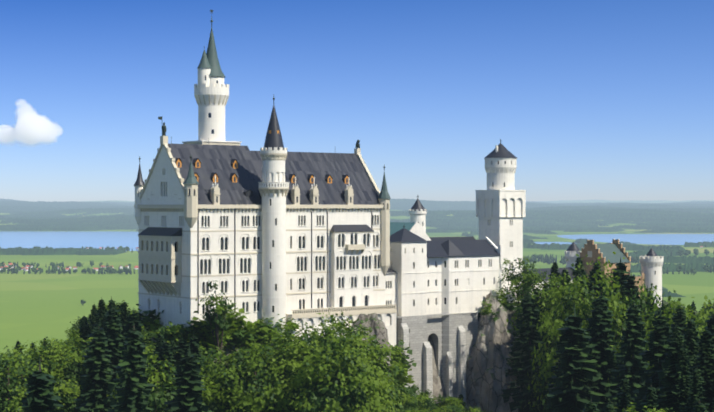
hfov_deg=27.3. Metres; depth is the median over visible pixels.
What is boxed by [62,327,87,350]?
tree
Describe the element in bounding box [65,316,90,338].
tree
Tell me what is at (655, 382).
tree
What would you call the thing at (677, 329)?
tree
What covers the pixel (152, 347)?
tree
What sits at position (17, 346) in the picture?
tree
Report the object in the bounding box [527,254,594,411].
tree
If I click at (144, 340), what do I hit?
tree
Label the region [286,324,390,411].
tree
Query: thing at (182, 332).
shrub
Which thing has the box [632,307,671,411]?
tree
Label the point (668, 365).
tree
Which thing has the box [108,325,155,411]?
tree
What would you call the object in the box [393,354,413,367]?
shrub
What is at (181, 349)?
tree
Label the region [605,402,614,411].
tree
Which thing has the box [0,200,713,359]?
valley ground
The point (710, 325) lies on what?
tree
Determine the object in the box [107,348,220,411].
tree
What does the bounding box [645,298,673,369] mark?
tree
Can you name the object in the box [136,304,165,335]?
tree
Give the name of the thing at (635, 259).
tree
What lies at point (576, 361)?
tree
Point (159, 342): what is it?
tree
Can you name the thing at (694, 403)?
tree
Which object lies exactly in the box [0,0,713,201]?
sky
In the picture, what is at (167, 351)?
tree
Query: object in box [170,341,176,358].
tree
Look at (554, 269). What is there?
tree
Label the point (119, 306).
tree
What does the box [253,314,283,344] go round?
shrub
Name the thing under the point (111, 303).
tree
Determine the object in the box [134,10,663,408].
castle
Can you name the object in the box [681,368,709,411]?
tree
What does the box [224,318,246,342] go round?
shrub
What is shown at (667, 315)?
tree
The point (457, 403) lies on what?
tree
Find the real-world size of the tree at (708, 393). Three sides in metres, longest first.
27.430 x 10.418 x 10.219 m
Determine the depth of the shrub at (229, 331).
328.98 m
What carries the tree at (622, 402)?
on the hill terrain at (438, 388)
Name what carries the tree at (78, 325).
on the hill terrain at (438, 388)
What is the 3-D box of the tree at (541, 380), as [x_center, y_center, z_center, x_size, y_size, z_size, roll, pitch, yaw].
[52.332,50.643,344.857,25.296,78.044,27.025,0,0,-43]
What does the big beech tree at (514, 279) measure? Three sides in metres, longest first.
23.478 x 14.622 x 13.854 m
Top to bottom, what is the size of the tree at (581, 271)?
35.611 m
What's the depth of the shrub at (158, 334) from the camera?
329.24 m
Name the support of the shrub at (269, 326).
on the hill terrain at (438, 388)
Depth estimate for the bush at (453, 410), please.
315.84 m
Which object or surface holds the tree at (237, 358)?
on the hill terrain at (438, 388)
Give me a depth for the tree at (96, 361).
276.37 m
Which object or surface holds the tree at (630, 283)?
on the hill terrain at (438, 388)
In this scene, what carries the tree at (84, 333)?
on the hill terrain at (438, 388)
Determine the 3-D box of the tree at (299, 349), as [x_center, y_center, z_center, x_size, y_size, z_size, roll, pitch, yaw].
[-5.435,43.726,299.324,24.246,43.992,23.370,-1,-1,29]
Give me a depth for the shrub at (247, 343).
333.34 m
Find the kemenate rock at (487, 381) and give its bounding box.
[466,290,515,411]
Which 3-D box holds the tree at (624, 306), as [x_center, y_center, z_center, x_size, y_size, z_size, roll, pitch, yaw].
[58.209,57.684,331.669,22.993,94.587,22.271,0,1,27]
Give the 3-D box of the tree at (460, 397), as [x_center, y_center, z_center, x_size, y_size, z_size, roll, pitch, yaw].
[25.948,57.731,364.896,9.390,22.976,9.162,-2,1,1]
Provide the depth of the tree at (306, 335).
303.13 m
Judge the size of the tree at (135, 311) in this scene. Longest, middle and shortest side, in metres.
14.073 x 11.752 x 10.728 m
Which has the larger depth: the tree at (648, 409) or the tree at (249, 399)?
the tree at (249, 399)
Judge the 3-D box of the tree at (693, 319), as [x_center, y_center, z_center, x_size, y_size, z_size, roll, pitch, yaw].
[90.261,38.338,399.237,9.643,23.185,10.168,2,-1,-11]
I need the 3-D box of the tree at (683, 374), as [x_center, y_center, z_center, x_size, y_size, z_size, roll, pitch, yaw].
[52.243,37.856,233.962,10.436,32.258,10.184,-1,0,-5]
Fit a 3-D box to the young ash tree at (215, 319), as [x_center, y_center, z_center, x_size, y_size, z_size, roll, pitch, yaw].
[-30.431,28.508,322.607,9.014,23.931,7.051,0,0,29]
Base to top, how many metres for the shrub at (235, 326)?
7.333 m
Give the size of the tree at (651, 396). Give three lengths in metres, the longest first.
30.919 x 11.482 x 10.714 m
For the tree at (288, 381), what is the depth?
293.94 m
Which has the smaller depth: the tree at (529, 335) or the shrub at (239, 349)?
the shrub at (239, 349)
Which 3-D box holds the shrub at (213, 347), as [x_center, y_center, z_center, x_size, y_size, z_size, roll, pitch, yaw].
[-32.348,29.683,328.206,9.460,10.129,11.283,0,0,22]
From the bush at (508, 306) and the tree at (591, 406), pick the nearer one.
the tree at (591, 406)
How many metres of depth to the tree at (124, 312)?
317.42 m
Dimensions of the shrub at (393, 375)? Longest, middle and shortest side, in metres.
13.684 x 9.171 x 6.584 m
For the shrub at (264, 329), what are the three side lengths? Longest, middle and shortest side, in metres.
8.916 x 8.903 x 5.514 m
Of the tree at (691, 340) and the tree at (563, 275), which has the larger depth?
the tree at (563, 275)
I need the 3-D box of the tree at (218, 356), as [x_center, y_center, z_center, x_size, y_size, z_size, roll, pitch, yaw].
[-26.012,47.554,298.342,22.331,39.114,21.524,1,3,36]
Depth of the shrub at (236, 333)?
330.41 m
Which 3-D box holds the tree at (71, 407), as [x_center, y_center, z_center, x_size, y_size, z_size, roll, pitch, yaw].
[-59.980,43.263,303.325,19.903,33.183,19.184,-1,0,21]
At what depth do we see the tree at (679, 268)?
4175.04 m
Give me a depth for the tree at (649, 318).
307.76 m
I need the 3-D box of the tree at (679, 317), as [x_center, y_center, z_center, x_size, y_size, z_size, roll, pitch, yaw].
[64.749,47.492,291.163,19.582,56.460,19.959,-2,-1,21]
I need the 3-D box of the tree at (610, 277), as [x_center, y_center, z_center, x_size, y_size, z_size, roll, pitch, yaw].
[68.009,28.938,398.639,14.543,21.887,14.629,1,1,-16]
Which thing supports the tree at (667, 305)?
on the hill terrain at (438, 388)
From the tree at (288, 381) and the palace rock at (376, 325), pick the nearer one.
the tree at (288, 381)
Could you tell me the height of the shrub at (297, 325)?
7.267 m
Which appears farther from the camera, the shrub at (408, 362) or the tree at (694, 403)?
the shrub at (408, 362)
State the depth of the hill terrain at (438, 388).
373.64 m
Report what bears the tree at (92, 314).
on the hill terrain at (438, 388)
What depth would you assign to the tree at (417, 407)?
327.23 m
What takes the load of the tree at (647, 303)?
on the hill terrain at (438, 388)
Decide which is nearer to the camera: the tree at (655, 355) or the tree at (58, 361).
the tree at (655, 355)
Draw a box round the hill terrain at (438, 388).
[144,301,698,411]
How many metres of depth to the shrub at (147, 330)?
338.91 m
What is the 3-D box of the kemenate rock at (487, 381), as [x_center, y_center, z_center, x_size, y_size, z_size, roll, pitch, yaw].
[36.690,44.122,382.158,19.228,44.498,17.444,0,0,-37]
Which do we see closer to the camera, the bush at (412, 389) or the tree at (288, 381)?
the tree at (288, 381)
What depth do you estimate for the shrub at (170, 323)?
327.17 m
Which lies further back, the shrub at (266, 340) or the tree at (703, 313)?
the tree at (703, 313)
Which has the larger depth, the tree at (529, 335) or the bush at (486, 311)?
the bush at (486, 311)
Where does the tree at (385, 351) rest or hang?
on the hill terrain at (438, 388)
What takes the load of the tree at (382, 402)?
on the hill terrain at (438, 388)
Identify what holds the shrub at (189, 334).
on the hill terrain at (438, 388)
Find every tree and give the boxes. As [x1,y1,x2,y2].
[0,335,81,411]
[0,346,71,411]
[1,357,59,402]
[13,341,22,363]
[21,354,67,411]
[25,337,107,411]
[49,332,92,411]
[49,355,77,378]
[58,348,89,406]
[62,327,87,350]
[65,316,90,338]
[66,316,93,335]
[73,324,117,411]
[77,316,91,361]
[87,300,134,322]
[87,304,99,339]
[92,306,126,407]
[94,297,107,330]
[104,297,124,347]
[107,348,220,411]
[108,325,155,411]
[118,300,130,348]
[118,309,145,326]
[120,310,149,375]
[141,326,152,347]
[145,343,175,376]
[150,333,164,390]
[154,338,176,408]
[163,344,211,411]
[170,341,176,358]
[172,334,188,369]
[185,342,215,367]
[187,334,205,404]
[195,281,234,362]
[197,345,275,411]
[202,330,303,411]
[222,350,250,369]
[235,326,319,411]
[264,308,337,406]
[276,311,390,411]
[278,331,313,362]
[285,329,401,411]
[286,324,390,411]
[318,322,408,411]
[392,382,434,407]
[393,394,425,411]
[403,401,428,411]
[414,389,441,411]
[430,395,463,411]
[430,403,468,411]
[443,397,468,410]
[458,394,466,411]
[461,406,480,411]
[497,256,550,303]
[501,293,547,411]
[504,270,570,372]
[505,315,522,384]
[517,291,544,391]
[525,255,625,411]
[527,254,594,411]
[543,323,570,409]
[544,303,603,411]
[548,262,561,286]
[557,267,570,323]
[564,273,590,324]
[571,257,591,295]
[579,252,658,406]
[581,278,665,375]
[581,293,623,411]
[583,398,599,411]
[586,273,639,287]
[588,260,606,301]
[601,301,648,411]
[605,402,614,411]
[607,258,628,323]
[610,283,689,352]
[614,402,672,411]
[616,373,634,411]
[616,391,628,411]
[618,272,640,329]
[632,256,638,263]
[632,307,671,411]
[635,295,702,378]
[638,286,656,330]
[640,382,657,411]
[642,295,713,372]
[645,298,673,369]
[645,372,662,401]
[655,325,689,405]
[657,331,688,411]
[668,345,692,411]
[670,303,686,344]
[676,265,681,273]
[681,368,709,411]
[683,316,701,372]
[688,305,698,329]
[690,397,698,411]
[691,326,713,411]
[691,397,707,411]
[694,309,713,334]
[700,373,713,409]
[704,313,713,340]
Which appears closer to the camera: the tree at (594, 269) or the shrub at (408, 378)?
the shrub at (408, 378)
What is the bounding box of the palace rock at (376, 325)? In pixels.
[352,313,391,379]
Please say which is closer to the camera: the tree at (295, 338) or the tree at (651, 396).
the tree at (651, 396)
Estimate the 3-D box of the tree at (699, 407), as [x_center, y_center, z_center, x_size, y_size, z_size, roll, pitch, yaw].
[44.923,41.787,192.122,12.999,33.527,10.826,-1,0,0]
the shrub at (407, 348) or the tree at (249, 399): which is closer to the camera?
the tree at (249, 399)
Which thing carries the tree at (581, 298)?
on the hill terrain at (438, 388)
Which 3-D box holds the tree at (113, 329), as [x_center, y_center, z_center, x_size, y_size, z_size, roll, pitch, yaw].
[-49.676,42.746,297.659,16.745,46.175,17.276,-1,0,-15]
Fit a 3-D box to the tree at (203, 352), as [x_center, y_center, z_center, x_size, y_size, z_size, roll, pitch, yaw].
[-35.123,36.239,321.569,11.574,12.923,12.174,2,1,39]
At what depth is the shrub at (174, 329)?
325.02 m
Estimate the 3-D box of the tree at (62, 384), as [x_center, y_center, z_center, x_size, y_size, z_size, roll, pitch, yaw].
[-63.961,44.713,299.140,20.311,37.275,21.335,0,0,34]
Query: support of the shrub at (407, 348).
on the hill terrain at (438, 388)
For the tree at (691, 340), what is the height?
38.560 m
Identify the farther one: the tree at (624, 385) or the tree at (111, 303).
the tree at (111, 303)
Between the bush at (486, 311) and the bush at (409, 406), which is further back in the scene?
the bush at (486, 311)
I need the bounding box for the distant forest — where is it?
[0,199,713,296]
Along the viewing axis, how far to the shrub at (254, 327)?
336.27 m
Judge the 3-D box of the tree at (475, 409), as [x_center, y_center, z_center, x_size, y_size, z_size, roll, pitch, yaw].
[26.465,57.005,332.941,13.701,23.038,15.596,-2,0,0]
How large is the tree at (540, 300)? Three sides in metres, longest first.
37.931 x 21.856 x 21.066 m
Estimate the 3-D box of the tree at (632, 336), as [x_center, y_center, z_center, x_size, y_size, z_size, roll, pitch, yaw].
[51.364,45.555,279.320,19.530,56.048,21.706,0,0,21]
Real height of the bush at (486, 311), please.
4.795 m
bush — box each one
[479,300,499,317]
[493,287,516,311]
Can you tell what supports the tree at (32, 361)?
on the hill terrain at (438, 388)
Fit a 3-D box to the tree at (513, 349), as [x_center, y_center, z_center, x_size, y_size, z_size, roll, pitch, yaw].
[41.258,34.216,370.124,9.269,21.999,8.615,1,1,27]
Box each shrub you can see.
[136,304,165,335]
[145,317,158,332]
[151,321,171,340]
[155,311,232,345]
[164,320,208,341]
[165,322,187,344]
[186,316,240,351]
[187,321,213,338]
[189,325,220,350]
[205,318,233,338]
[215,314,239,339]
[221,303,254,344]
[222,344,258,358]
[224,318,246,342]
[226,309,255,344]
[231,315,251,329]
[241,332,265,352]
[248,321,266,334]
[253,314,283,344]
[254,318,272,338]
[257,325,284,346]
[258,319,286,344]
[260,321,298,347]
[388,355,405,377]
[389,361,414,387]
[390,341,411,363]
[392,356,416,374]
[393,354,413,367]
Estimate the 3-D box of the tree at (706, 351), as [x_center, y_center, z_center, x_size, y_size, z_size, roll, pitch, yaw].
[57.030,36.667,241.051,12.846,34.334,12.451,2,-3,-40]
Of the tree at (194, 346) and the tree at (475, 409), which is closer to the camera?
the tree at (194, 346)
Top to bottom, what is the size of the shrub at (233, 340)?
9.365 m
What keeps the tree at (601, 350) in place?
on the hill terrain at (438, 388)
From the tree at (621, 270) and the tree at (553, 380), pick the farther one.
the tree at (621, 270)
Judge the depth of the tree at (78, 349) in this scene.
308.88 m
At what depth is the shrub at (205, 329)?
325.45 m
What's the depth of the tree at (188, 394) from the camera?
269.31 m
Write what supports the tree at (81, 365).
on the hill terrain at (438, 388)
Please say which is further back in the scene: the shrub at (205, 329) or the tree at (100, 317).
the shrub at (205, 329)
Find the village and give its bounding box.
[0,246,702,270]
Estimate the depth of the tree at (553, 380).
300.08 m
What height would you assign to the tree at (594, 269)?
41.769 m
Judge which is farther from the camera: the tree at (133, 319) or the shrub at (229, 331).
the shrub at (229, 331)
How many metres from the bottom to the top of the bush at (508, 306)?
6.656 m
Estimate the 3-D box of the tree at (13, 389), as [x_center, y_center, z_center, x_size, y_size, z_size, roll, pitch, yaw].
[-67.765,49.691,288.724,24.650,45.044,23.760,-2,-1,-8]
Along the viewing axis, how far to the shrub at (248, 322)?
332.58 m
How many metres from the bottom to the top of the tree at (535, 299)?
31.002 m

